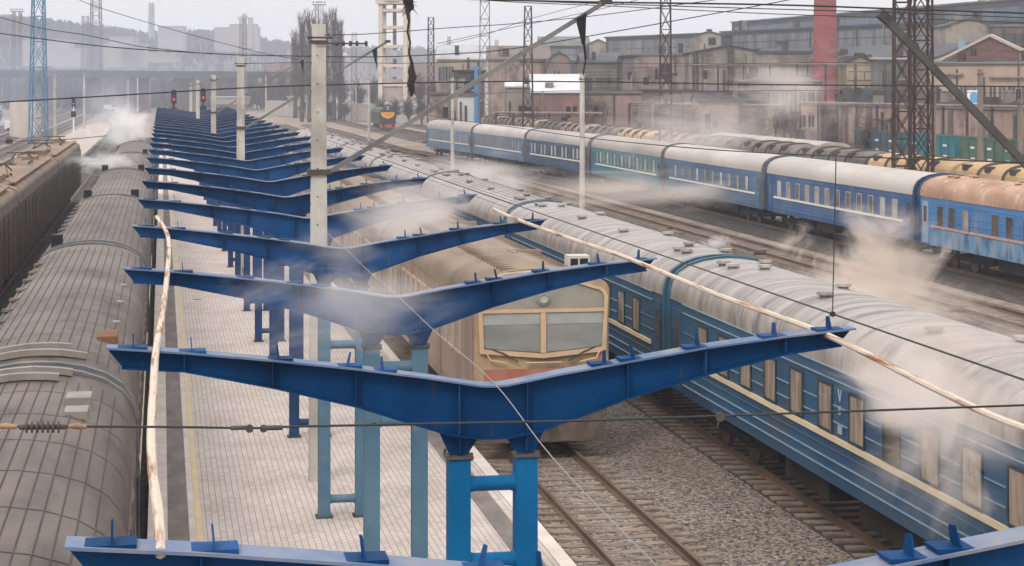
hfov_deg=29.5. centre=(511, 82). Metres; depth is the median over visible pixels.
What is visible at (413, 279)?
window
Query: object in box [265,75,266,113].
catenary pole
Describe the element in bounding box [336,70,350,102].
bare tree
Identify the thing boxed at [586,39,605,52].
factory shed
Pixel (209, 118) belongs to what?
canopy frame
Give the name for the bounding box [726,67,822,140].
works building
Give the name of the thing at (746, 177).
window
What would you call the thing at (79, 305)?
passenger coach
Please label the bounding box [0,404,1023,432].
overhead wire
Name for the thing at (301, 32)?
bare poplar
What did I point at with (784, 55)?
works building
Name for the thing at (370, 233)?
railcar
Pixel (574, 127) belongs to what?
covered wagon
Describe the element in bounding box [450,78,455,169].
catenary pole
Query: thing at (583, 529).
railway track
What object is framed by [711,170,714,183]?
window
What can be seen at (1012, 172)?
covered wagon
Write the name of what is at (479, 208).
passenger coach
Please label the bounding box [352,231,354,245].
window
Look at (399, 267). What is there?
door
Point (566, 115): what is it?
pipe gantry
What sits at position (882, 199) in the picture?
window
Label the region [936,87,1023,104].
building
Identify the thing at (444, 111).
building
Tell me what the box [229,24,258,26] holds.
factory block
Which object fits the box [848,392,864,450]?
window
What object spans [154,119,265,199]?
canopy frame
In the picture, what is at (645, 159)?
window
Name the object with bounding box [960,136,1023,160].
gondola wagon
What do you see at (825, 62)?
overhead wire
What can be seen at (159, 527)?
pipe
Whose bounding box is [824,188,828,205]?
window
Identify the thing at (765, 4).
overhead wire
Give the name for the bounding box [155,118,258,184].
canopy frame
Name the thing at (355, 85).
catenary pole
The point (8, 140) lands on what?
overhead wire
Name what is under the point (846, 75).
works building
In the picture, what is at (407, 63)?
overhead wire
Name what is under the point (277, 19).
sky
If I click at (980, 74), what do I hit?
catenary pole
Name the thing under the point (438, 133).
passenger coach
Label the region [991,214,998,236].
window
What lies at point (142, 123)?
ground
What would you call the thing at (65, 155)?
electric locomotive
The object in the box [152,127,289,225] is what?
canopy frame
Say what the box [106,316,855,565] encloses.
canopy frame
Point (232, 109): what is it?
canopy frame
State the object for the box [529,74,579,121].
shed
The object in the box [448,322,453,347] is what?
window
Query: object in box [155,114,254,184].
canopy frame
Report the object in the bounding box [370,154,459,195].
passenger coach
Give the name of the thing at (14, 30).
floodlight mast
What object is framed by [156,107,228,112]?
canopy frame
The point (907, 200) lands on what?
door
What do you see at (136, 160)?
passenger coach
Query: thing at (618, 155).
window
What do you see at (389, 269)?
window
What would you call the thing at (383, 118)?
diesel locomotive
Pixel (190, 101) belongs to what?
catenary pole
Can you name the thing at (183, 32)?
overhead wire
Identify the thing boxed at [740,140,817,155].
covered wagon
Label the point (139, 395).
window
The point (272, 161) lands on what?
canopy frame
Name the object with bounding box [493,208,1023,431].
pipe
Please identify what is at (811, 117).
window
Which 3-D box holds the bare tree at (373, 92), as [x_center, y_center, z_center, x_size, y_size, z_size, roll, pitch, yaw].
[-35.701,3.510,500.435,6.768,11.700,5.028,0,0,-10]
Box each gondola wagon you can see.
[854,129,926,152]
[903,132,976,156]
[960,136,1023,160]
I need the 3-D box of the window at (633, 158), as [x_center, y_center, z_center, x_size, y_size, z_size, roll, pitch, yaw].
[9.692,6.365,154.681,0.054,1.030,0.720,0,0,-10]
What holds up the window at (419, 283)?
in the railcar at (565, 327)
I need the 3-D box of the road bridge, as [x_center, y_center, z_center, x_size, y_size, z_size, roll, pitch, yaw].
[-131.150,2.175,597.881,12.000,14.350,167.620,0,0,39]
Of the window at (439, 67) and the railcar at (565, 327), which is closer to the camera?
the railcar at (565, 327)
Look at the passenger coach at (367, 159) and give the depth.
133.15 m
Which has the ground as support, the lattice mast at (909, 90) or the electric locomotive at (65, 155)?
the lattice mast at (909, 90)
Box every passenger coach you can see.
[0,242,148,538]
[0,366,138,565]
[42,193,152,305]
[75,168,154,225]
[98,152,155,198]
[111,141,156,180]
[293,128,334,152]
[327,134,362,157]
[335,142,401,175]
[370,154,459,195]
[420,171,557,224]
[426,119,486,160]
[472,123,543,170]
[504,200,750,405]
[526,128,609,182]
[591,134,681,199]
[663,143,787,222]
[667,255,1023,548]
[765,155,950,256]
[918,174,1023,275]
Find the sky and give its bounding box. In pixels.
[0,0,976,54]
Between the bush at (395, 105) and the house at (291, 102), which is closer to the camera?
the bush at (395, 105)
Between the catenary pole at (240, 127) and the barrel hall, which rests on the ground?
the barrel hall
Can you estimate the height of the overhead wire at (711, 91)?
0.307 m
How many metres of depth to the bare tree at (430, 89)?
439.62 m
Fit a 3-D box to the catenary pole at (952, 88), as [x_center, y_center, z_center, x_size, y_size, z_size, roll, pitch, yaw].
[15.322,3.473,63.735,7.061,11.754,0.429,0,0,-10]
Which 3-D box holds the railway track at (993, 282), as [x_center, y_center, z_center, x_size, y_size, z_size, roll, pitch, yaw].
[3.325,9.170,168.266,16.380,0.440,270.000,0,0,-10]
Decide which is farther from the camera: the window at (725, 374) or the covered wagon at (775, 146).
the covered wagon at (775, 146)
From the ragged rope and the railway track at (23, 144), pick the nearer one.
the ragged rope
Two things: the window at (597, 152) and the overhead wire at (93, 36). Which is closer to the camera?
the overhead wire at (93, 36)
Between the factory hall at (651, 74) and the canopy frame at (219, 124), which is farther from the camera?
the factory hall at (651, 74)
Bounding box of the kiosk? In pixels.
[458,79,478,121]
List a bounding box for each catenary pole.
[53,71,56,138]
[83,73,85,128]
[127,80,128,111]
[137,78,137,113]
[189,83,191,111]
[195,80,200,118]
[210,55,310,132]
[235,40,390,274]
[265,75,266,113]
[307,0,611,481]
[355,64,356,102]
[367,77,369,140]
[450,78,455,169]
[579,74,585,209]
[875,9,1023,167]
[930,88,937,154]
[977,69,983,159]
[1017,99,1022,154]
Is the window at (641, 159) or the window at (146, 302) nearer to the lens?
the window at (146, 302)
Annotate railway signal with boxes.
[71,99,75,135]
[170,90,176,150]
[200,88,206,110]
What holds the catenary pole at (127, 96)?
on the ground
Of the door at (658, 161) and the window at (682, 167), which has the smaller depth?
the window at (682, 167)
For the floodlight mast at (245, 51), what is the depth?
640.18 m
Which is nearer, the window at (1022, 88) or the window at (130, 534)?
the window at (130, 534)
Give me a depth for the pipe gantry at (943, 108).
211.01 m
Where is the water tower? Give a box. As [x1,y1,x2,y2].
[375,0,413,104]
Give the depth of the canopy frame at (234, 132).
127.77 m
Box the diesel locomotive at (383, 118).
[371,107,395,128]
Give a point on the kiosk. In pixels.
(465, 105)
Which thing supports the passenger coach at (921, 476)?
on the railway track at (842, 526)
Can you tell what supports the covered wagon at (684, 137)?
on the railway track at (413, 132)
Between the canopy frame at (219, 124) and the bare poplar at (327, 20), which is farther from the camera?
the bare poplar at (327, 20)
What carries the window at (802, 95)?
in the works building at (790, 100)
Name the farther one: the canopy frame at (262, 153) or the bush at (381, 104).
the bush at (381, 104)
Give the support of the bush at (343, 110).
on the ground
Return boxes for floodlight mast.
[10,9,16,100]
[16,9,23,99]
[237,16,243,56]
[241,16,247,110]
[312,1,320,22]
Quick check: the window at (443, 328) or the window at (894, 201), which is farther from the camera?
the window at (894, 201)
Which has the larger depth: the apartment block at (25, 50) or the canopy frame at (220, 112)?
the apartment block at (25, 50)
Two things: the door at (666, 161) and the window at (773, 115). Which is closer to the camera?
the door at (666, 161)
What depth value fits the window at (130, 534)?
26.12 m
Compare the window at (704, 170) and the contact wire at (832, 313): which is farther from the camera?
the window at (704, 170)
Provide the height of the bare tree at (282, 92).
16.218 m
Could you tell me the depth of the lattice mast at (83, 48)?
718.95 m
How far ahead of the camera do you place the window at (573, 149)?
175.47 m
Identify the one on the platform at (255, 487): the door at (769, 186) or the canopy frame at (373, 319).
the canopy frame at (373, 319)
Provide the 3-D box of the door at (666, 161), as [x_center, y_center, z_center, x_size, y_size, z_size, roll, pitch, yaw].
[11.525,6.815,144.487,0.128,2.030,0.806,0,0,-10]
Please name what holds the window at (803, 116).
in the works building at (790, 100)
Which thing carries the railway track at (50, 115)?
on the ground
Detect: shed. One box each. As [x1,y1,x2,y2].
[452,70,485,122]
[505,71,531,116]
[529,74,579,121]
[537,36,589,73]
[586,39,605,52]
[604,33,732,54]
[691,29,722,49]
[719,11,1023,49]
[730,0,1023,30]
[929,12,991,43]
[987,24,1023,48]
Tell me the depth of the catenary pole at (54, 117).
307.16 m
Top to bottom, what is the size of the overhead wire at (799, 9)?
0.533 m
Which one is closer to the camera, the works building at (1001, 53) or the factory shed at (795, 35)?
the works building at (1001, 53)
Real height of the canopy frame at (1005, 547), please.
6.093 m
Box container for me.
[9,102,40,137]
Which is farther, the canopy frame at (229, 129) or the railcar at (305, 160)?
the canopy frame at (229, 129)
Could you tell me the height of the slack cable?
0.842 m
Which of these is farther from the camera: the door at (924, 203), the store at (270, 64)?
the store at (270, 64)
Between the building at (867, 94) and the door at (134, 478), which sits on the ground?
the building at (867, 94)
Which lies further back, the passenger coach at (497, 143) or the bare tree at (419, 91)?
the bare tree at (419, 91)
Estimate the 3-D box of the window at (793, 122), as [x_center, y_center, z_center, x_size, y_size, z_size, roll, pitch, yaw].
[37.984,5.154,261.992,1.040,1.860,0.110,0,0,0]
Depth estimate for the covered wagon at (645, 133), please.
185.24 m
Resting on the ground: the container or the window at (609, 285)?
the container
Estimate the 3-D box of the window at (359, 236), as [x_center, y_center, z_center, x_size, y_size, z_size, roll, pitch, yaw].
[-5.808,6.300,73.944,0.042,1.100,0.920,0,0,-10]
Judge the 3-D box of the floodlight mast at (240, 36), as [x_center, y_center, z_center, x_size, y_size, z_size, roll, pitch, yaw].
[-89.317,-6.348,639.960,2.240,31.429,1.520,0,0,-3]
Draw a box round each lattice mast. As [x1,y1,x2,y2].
[28,0,48,141]
[80,16,88,83]
[89,0,102,69]
[351,33,356,123]
[427,17,434,122]
[479,0,490,122]
[522,6,533,127]
[658,0,672,141]
[891,0,912,169]
[912,0,934,245]
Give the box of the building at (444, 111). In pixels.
[428,79,457,148]
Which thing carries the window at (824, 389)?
in the passenger coach at (921, 476)
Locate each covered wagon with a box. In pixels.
[481,114,505,123]
[497,116,525,125]
[516,118,549,127]
[537,120,572,129]
[561,122,600,132]
[587,125,631,134]
[617,128,668,139]
[652,131,711,143]
[693,135,756,149]
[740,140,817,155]
[798,146,889,164]
[868,153,971,173]
[955,162,1023,181]
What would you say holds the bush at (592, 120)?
on the ground
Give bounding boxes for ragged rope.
[402,0,417,96]
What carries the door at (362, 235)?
in the railcar at (370, 233)
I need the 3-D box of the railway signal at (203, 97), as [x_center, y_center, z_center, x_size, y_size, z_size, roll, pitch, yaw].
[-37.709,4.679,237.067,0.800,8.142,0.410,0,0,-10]
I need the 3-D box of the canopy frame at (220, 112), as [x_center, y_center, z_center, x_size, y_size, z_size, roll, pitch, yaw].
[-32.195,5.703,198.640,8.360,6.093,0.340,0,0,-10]
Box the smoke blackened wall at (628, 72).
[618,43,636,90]
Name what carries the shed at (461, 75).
on the ground
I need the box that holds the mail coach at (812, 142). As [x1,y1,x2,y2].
[711,132,850,146]
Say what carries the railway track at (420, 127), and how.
on the ground
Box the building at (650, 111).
[639,76,695,131]
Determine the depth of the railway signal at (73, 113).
321.88 m
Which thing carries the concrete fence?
on the ground
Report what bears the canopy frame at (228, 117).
on the platform at (255, 487)
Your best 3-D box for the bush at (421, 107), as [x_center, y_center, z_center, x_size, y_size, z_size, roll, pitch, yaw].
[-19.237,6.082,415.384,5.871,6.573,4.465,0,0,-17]
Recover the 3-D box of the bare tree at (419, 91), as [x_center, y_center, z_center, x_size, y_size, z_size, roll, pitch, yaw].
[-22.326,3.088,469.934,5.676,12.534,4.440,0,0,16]
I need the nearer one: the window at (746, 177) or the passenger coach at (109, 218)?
the passenger coach at (109, 218)
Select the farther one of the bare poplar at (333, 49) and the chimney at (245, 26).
the chimney at (245, 26)
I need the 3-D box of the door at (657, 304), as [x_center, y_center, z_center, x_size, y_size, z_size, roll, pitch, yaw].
[3.887,6.815,51.689,0.128,2.030,0.806,0,0,-10]
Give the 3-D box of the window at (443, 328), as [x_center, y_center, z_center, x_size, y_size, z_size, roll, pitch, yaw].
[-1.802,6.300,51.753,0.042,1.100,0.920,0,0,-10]
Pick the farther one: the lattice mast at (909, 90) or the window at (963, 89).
the window at (963, 89)
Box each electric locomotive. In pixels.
[0,152,58,281]
[0,186,18,286]
[13,136,80,226]
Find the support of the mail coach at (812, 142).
on the railway track at (420, 127)
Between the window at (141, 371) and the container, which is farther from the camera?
the container
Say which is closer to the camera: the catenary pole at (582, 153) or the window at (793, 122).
the catenary pole at (582, 153)
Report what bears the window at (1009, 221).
in the passenger coach at (978, 221)
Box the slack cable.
[327,233,656,565]
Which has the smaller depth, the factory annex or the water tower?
the factory annex
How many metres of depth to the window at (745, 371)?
43.84 m
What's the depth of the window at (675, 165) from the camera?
142.03 m
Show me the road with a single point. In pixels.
(2, 121)
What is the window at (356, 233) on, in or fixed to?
in the railcar at (370, 233)
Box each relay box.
[753,250,765,254]
[949,306,963,312]
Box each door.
[133,450,138,538]
[139,461,139,538]
[146,295,148,345]
[151,238,152,266]
[340,235,342,246]
[361,233,364,243]
[397,263,401,294]
[427,130,428,145]
[434,327,441,369]
[522,141,523,160]
[527,141,528,161]
[585,149,586,171]
[593,150,594,172]
[654,299,660,351]
[657,160,659,186]
[666,161,668,187]
[671,308,681,390]
[757,175,760,207]
[767,177,771,209]
[905,198,910,238]
[922,200,928,242]
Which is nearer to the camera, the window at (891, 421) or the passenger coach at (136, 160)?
the window at (891, 421)
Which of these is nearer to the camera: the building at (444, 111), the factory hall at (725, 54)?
the building at (444, 111)
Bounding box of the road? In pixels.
[0,119,9,124]
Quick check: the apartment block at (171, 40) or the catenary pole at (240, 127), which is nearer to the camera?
the catenary pole at (240, 127)
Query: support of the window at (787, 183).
in the passenger coach at (876, 204)
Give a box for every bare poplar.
[289,27,298,117]
[295,12,307,121]
[303,6,314,121]
[320,10,331,121]
[327,7,340,120]
[336,18,345,119]
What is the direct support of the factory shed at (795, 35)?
on the ground
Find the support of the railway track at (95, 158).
on the ground
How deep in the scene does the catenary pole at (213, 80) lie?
129.41 m
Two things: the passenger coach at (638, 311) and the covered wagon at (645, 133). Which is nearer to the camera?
the passenger coach at (638, 311)
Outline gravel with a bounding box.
[595,401,855,565]
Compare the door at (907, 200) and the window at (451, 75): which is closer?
the door at (907, 200)
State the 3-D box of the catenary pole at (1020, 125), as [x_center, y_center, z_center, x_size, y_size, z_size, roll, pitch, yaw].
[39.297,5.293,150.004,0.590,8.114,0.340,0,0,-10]
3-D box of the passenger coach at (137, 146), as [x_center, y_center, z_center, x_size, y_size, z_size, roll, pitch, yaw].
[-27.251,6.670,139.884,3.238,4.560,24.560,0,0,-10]
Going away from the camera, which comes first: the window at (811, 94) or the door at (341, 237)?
the door at (341, 237)
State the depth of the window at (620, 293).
55.79 m
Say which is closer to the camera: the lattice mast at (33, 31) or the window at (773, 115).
the window at (773, 115)
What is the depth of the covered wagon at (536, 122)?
239.78 m
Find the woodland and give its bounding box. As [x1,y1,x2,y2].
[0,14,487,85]
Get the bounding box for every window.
[129,515,131,535]
[131,489,133,535]
[138,395,139,453]
[139,381,140,436]
[140,371,141,420]
[142,371,142,406]
[144,317,145,343]
[146,302,146,340]
[343,234,345,246]
[346,233,348,246]
[349,232,351,246]
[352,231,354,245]
[355,231,357,245]
[358,233,360,244]
[388,267,390,291]
[392,265,395,294]
[402,267,405,293]
[407,271,410,293]
[411,274,415,292]
[417,278,421,291]
[422,282,426,290]
[438,66,443,81]
[441,324,446,341]
[442,66,448,81]
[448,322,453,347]
[449,66,453,78]
[454,319,460,354]
[561,146,563,157]
[572,148,574,158]
[576,148,578,159]
[596,151,598,162]
[607,283,610,317]
[617,154,619,166]
[617,288,624,324]
[628,156,630,168]
[632,156,634,169]
[632,295,639,332]
[636,157,638,169]
[640,157,642,170]
[644,158,646,171]
[648,159,650,171]
[652,159,654,172]
[674,164,676,177]
[681,165,683,178]
[688,166,690,179]
[696,168,698,181]
[697,324,707,343]
[703,169,706,182]
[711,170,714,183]
[718,333,728,378]
[719,171,722,185]
[728,173,730,186]
[736,174,739,188]
[740,364,751,390]
[745,175,748,190]
[763,358,776,403]
[772,92,779,103]
[772,114,779,127]
[777,180,780,196]
[781,92,788,103]
[781,114,788,127]
[786,182,789,198]
[789,366,803,417]
[790,92,797,103]
[792,114,797,127]
[795,183,799,199]
[799,91,805,101]
[801,114,805,127]
[805,185,808,201]
[808,91,814,101]
[808,114,814,127]
[814,186,818,203]
[817,378,832,433]
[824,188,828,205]
[836,190,839,207]
[846,191,850,209]
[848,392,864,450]
[857,193,861,211]
[868,195,872,213]
[880,197,884,215]
[882,407,900,468]
[892,199,897,217]
[919,424,939,489]
[936,205,943,226]
[948,207,955,228]
[959,87,965,95]
[961,443,983,512]
[962,209,968,231]
[988,87,996,96]
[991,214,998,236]
[998,87,1006,99]
[1005,216,1013,239]
[1007,87,1015,99]
[1007,463,1023,527]
[1021,87,1023,99]
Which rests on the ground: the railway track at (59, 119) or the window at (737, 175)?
the railway track at (59, 119)
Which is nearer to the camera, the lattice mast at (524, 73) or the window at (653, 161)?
the window at (653, 161)
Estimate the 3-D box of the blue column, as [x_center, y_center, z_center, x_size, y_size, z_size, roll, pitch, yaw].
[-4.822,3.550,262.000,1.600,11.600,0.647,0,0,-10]
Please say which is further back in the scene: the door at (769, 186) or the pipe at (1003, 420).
the door at (769, 186)
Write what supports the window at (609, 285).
in the passenger coach at (638, 311)
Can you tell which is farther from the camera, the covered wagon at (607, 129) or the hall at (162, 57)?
the hall at (162, 57)
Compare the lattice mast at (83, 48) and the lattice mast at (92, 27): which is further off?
the lattice mast at (83, 48)
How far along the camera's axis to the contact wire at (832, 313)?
26.82 m
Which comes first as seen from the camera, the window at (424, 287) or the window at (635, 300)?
the window at (635, 300)
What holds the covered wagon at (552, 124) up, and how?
on the railway track at (413, 132)
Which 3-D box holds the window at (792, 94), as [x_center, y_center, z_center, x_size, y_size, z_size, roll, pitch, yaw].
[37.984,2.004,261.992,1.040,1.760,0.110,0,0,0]
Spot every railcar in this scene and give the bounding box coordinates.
[284,157,336,195]
[299,166,379,245]
[331,188,461,293]
[382,215,608,443]
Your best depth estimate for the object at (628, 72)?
306.00 m
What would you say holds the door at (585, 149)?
in the passenger coach at (555, 153)
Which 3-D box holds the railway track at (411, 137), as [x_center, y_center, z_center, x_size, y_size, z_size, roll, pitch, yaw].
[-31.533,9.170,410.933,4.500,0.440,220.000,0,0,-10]
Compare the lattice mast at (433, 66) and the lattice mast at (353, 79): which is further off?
the lattice mast at (353, 79)
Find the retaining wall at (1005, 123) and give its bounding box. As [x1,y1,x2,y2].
[820,87,1023,146]
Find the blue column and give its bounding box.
[470,66,481,121]
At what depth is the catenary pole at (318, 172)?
42.70 m
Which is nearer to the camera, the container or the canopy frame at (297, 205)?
the canopy frame at (297, 205)
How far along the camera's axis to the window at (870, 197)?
102.95 m
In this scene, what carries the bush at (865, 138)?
on the ground
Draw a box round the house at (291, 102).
[287,96,307,105]
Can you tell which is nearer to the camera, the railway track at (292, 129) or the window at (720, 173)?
the window at (720, 173)
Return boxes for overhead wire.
[0,0,787,56]
[0,17,212,54]
[0,81,1023,102]
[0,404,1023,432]
[1,135,106,143]
[80,0,298,59]
[248,61,579,63]
[336,0,712,34]
[437,0,635,43]
[443,4,585,44]
[480,90,986,93]
[484,0,1023,22]
[486,0,1023,13]
[553,2,1023,17]
[594,63,1023,64]
[638,61,993,67]
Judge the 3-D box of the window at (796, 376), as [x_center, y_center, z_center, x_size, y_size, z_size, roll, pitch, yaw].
[5.930,6.425,40.406,0.054,0.970,0.840,0,0,-10]
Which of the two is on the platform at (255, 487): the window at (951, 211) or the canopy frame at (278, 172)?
the canopy frame at (278, 172)
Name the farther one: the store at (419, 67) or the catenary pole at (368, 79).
the store at (419, 67)
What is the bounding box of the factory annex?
[760,42,970,103]
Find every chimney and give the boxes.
[148,3,154,39]
[242,14,246,47]
[247,17,253,47]
[812,0,837,101]
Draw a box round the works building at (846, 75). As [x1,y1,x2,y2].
[838,53,871,93]
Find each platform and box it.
[14,123,110,159]
[127,139,576,565]
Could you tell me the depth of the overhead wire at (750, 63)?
155.30 m
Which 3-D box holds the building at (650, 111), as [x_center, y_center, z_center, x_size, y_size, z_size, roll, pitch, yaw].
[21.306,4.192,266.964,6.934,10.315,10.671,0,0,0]
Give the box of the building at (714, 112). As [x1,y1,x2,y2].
[690,82,770,135]
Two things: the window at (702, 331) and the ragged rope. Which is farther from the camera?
the ragged rope
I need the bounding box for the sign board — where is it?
[967,90,976,103]
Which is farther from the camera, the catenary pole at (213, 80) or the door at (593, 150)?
the door at (593, 150)
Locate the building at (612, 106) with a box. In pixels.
[579,78,640,127]
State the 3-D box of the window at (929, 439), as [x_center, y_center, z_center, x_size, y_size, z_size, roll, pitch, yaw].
[7.195,6.425,33.399,0.054,0.970,0.840,0,0,-10]
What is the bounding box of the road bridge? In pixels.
[0,66,292,114]
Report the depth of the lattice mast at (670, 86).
163.53 m
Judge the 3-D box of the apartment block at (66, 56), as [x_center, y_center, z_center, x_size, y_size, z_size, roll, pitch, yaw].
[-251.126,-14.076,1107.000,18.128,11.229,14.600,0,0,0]
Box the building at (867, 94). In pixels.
[839,88,904,102]
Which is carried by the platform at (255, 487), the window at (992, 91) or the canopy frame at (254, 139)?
the canopy frame at (254, 139)
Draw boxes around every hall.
[143,52,180,62]
[209,96,250,103]
[487,46,550,114]
[545,52,571,73]
[576,47,621,89]
[628,43,689,90]
[683,40,759,90]
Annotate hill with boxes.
[0,32,487,95]
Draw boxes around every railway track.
[0,105,116,160]
[0,107,80,133]
[0,109,82,145]
[0,125,135,315]
[135,137,163,538]
[263,126,292,145]
[271,124,299,132]
[276,146,902,559]
[300,124,1023,337]
[307,242,746,565]
[329,118,425,142]
[368,143,1023,305]
[370,125,965,252]
[408,124,425,129]
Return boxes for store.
[260,62,293,88]
[413,62,436,94]
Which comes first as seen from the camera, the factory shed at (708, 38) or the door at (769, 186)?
the door at (769, 186)
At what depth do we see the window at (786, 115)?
261.99 m
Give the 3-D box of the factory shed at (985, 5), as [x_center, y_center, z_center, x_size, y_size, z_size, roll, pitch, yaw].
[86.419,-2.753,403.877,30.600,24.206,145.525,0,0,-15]
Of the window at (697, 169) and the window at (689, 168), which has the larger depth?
the window at (689, 168)
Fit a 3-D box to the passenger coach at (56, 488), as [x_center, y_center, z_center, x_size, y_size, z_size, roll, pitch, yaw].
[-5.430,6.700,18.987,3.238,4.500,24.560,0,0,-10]
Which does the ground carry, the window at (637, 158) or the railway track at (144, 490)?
the railway track at (144, 490)
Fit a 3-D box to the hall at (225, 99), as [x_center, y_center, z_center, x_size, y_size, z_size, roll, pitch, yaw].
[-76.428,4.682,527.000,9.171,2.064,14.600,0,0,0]
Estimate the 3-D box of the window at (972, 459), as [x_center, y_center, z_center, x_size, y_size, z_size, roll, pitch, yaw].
[7.511,6.425,31.647,0.054,0.970,0.840,0,0,-10]
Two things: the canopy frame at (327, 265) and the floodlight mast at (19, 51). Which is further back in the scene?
the floodlight mast at (19, 51)
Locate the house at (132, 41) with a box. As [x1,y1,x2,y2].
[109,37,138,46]
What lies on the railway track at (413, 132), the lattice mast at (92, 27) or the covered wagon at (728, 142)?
the covered wagon at (728, 142)
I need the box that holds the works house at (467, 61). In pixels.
[435,45,486,115]
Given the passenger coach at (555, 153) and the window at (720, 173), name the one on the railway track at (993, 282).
the passenger coach at (555, 153)
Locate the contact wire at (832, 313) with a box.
[328,140,1023,380]
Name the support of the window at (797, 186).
in the passenger coach at (876, 204)
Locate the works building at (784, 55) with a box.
[755,41,812,77]
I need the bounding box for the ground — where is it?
[0,96,1023,310]
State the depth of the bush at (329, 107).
469.48 m
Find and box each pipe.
[147,215,170,558]
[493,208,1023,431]
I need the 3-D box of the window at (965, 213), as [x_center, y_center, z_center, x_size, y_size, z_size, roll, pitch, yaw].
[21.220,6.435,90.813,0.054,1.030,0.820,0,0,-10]
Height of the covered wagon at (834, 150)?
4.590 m
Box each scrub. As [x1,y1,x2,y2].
[3,77,292,109]
[487,139,858,179]
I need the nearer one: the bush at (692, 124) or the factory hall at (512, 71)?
the bush at (692, 124)
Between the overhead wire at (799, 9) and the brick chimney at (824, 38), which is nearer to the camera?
the overhead wire at (799, 9)
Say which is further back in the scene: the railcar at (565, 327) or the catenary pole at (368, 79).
the catenary pole at (368, 79)
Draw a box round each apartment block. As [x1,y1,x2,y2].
[21,40,74,65]
[53,48,88,67]
[101,44,148,67]
[158,26,186,52]
[214,27,260,51]
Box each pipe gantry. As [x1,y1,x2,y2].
[495,111,603,125]
[628,102,784,137]
[692,63,885,102]
[799,101,1023,140]
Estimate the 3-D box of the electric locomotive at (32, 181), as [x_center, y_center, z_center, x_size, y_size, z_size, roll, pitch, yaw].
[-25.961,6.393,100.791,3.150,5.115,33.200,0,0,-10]
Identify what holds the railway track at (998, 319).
on the ground
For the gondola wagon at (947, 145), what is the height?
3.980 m
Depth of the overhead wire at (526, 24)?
122.03 m
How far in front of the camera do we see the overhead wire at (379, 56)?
75.26 m
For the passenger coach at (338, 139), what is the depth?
154.91 m
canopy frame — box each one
[64,519,1023,565]
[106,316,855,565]
[123,249,656,557]
[132,212,546,518]
[137,189,476,437]
[141,173,427,358]
[144,161,392,341]
[146,153,365,310]
[148,144,343,276]
[149,142,310,266]
[150,134,310,250]
[151,132,299,232]
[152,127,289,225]
[153,122,272,203]
[153,123,280,203]
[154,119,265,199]
[155,113,245,170]
[155,114,249,181]
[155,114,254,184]
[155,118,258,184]
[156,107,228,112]
[156,108,231,160]
[156,108,234,114]
[156,110,236,116]
[156,110,236,170]
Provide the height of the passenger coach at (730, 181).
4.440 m
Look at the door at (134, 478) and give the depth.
30.39 m
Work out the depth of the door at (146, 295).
55.06 m
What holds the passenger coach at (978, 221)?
on the railway track at (993, 282)
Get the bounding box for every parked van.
[4,121,9,130]
[104,105,116,110]
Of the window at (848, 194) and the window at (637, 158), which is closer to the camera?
the window at (848, 194)
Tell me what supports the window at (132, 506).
in the passenger coach at (56, 488)
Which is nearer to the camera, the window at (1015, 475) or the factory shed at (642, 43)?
the window at (1015, 475)
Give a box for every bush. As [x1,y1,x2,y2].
[326,100,337,120]
[331,102,352,120]
[363,94,388,107]
[387,98,403,117]
[400,97,414,120]
[411,98,429,124]
[585,115,595,122]
[678,104,714,133]
[726,100,754,134]
[744,105,781,135]
[812,113,850,142]
[851,113,888,148]
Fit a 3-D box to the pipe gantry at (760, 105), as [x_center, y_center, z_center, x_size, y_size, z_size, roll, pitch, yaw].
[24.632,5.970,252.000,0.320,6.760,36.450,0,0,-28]
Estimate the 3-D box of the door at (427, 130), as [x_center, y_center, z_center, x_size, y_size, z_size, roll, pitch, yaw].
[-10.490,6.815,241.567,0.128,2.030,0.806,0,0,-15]
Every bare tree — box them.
[256,67,276,100]
[273,63,292,100]
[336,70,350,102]
[347,76,366,102]
[365,74,377,103]
[412,72,430,103]
[423,78,436,105]
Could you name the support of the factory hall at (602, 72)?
on the ground
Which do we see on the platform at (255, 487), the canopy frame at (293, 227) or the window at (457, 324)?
the canopy frame at (293, 227)
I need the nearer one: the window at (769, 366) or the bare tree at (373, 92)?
the window at (769, 366)
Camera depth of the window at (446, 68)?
311.96 m
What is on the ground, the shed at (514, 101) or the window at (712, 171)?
the shed at (514, 101)
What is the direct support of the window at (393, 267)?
in the railcar at (565, 327)
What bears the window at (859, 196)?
in the passenger coach at (876, 204)
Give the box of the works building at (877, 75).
[867,44,907,99]
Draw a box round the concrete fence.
[267,100,429,124]
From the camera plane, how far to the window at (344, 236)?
79.90 m
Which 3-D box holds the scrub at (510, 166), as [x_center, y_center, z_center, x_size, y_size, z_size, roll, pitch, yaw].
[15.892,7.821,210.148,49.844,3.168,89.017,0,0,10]
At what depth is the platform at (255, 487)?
45.24 m
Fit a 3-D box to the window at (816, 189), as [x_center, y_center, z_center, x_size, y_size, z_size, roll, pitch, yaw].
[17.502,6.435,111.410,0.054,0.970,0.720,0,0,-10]
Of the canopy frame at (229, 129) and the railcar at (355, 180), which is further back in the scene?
the canopy frame at (229, 129)
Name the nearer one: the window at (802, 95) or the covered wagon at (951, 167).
the covered wagon at (951, 167)
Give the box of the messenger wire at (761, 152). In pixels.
[373,105,1023,162]
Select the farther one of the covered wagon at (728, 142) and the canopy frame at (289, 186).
the covered wagon at (728, 142)
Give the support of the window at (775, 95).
in the works building at (790, 100)
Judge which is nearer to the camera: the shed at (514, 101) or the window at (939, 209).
the window at (939, 209)
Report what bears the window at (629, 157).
in the passenger coach at (635, 166)
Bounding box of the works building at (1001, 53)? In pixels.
[929,34,1023,99]
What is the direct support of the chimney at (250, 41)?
on the apartment block at (227, 35)

